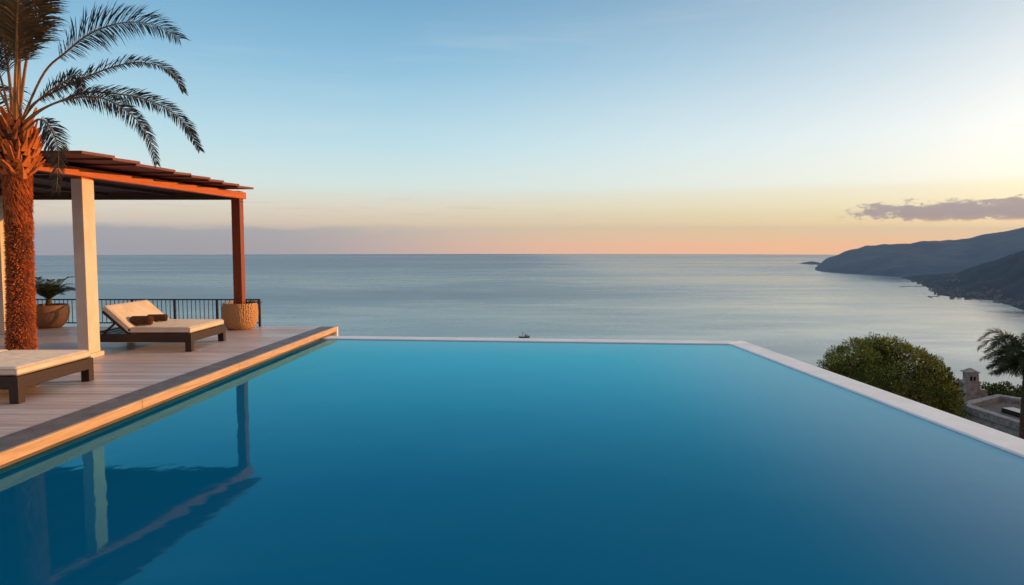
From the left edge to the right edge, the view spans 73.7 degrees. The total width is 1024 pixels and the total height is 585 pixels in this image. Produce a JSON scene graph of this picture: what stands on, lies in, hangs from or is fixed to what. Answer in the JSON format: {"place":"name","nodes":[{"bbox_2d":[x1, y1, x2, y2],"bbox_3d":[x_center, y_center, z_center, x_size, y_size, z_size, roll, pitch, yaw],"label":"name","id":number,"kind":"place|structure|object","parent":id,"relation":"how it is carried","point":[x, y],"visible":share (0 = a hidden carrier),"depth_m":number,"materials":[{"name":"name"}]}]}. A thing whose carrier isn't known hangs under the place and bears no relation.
{"place":"outdoors","nodes":[
{"label":"outdoors","id":0,"kind":"place"},
{"bbox_2d":[0,339,1023,584],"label":"pool water","id":1,"kind":"structure","parent":0,"point":[334,461],"depth_m":5.53,"materials":[{"name":"blue liquid"}]},
{"bbox_2d":[0,0,1023,254],"label":"sky","id":2,"kind":"structure","parent":0,"point":[814,127],"materials":[{"name":"blue"}]},
{"bbox_2d":[33,254,1023,396],"bbox_3d":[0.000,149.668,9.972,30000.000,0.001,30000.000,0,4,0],"label":"sea","id":3,"kind":"structure","parent":0,"point":[794,306],"depth_m":1993.33,"materials":[{"name":"blue liquid"}]},
{"bbox_2d":[519,332,529,337],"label":"fishing boat","id":4,"kind":"object","parent":3,"relation":"on","point":[525,336],"visible":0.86,"depth_m":1129.03,"materials":[{"name":"grey"}]},
{"bbox_2d":[803,261,820,264],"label":"islet","id":5,"kind":"object","parent":3,"relation":"in","point":[812,262],"visible":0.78,"depth_m":5997.56,"materials":[{"name":"grey stone"}]},
{"bbox_2d":[815,227,1023,276],"bbox_3d":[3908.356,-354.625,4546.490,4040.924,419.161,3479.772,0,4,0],"label":"headland","id":6,"kind":"structure","parent":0,"point":[927,257],"depth_m":3856.02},
{"bbox_2d":[902,251,1023,309],"bbox_3d":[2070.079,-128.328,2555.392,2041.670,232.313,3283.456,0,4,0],"label":"coastal slope","id":7,"kind":"structure","parent":0,"point":[1005,274],"depth_m":2302.70,"materials":[{"name":"green plant"}]},
{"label":"terrain","id":8,"kind":"structure","parent":0,"visible":0},
{"bbox_2d":[321,336,1023,457],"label":"pool parapet","id":9,"kind":"structure","parent":8,"relation":"on","point":[1012,444],"depth_m":9.33,"materials":[{"name":"white stone"}]},
{"bbox_2d":[816,331,968,418],"bbox_3d":[14.083,3.893,25.392,7.220,4.831,4.463,-2,4,-28],"label":"bushy tree","id":10,"kind":"object","parent":8,"relation":"on","point":[935,386],"visible":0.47,"depth_m":24.45,"materials":[{"name":"green plant"}]},
{"bbox_2d":[957,401,970,416],"bbox_3d":[23.971,6.600,36.451,1.368,1.812,1.234,0,4,0],"label":"shrub","id":11,"kind":"object","parent":8,"relation":"on","point":[962,405],"visible":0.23,"depth_m":36.44,"materials":[{"name":"green plant"}]},
{"bbox_2d":[952,368,1020,437],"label":"stone house","id":12,"kind":"structure","parent":8,"relation":"on","point":[1000,412],"depth_m":37.62,"materials":[{"name":"grey stone"}]},
{"bbox_2d":[976,327,1023,438],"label":"palm tree","id":13,"kind":"object","parent":8,"relation":"on","point":[1011,358],"visible":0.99,"depth_m":20.21,"materials":[{"name":"green plant"}]},
{"bbox_2d":[980,380,1021,396],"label":"hedge","id":14,"kind":"object","parent":8,"relation":"on","point":[999,388],"visible":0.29,"depth_m":41.84,"materials":[{"name":"green plant"}]},
{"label":"deck base","id":15,"kind":"structure","parent":8,"relation":"on","visible":0},
{"bbox_2d":[0,326,325,436],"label":"deck","id":16,"kind":"structure","parent":15,"relation":"on","point":[122,368],"depth_m":9.99,"materials":[{"name":"wood"}]},
{"bbox_2d":[0,349,93,403],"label":"sun lounger","id":17,"kind":"object","parent":16,"relation":"on","point":[20,370],"visible":1,"depth_m":8.14,"materials":[{"name":"beige fabric"}]},
{"bbox_2d":[34,276,74,327],"bbox_3d":[-10.033,0.186,14.851,1.401,1.141,1.262,-3,5,-42],"label":"potted palm","id":18,"kind":"object","parent":16,"relation":"on","point":[49,314],"visible":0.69,"depth_m":14.62,"materials":[{"name":"brown ceramic"}]},
{"bbox_2d":[0,0,204,349],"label":"palm tree","id":19,"kind":"object","parent":16,"relation":"on","point":[22,26],"visible":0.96,"depth_m":9.04,"materials":[{"name":"green plant"}]},
{"bbox_2d":[0,151,253,357],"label":"pergola","id":20,"kind":"object","parent":16,"relation":"on","point":[88,179],"visible":0.75,"depth_m":11.47,"materials":[{"name":"brown paint"}]},
{"bbox_2d":[35,299,260,326],"bbox_3d":[-9.860,0.444,14.993,8.679,0.610,0.045,0,4,0],"label":"railing","id":21,"kind":"object","parent":16,"relation":"on","point":[217,311],"visible":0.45,"depth_m":14.97,"materials":[{"name":"black metal"}]},
{"bbox_2d":[100,300,225,351],"bbox_3d":[-6.246,0.561,12.049,1.803,0.767,1.376,0,4,0],"label":"sun lounger","id":22,"kind":"object","parent":16,"relation":"on","point":[188,332],"visible":0.86,"depth_m":11.46,"materials":[{"name":"beige fabric"}]},
{"bbox_2d":[130,316,152,324],"bbox_3d":[-6.307,0.475,11.627,0.318,0.155,0.195,-1,4,-8],"label":"rolled towel","id":23,"kind":"object","parent":22,"relation":"on","point":[141,320],"visible":1,"depth_m":11.55,"materials":[{"name":"brown fabric"}]},
{"bbox_2d":[148,314,167,320],"bbox_3d":[-6.346,0.452,12.227,0.308,0.123,0.155,-1,4,-14],"label":"rolled towel","id":24,"kind":"object","parent":22,"relation":"on","point":[160,317],"visible":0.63,"depth_m":12.18,"materials":[{"name":"brown fabric"}]},
{"bbox_2d":[221,299,262,329],"bbox_3d":[-5.780,0.447,14.562,0.767,0.658,0.730,0,4,0],"label":"planter","id":25,"kind":"object","parent":16,"relation":"on","point":[239,316],"visible":0.94,"depth_m":14.29,"materials":[{"name":"ceramic"}]},
{"bbox_2d":[0,326,337,468],"bbox_3d":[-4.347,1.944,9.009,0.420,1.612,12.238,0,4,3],"label":"pool coping","id":26,"kind":"object","parent":15,"relation":"on","point":[17,446],"visible":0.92,"depth_m":7.69,"materials":[{"name":"white stone"}]}
]}

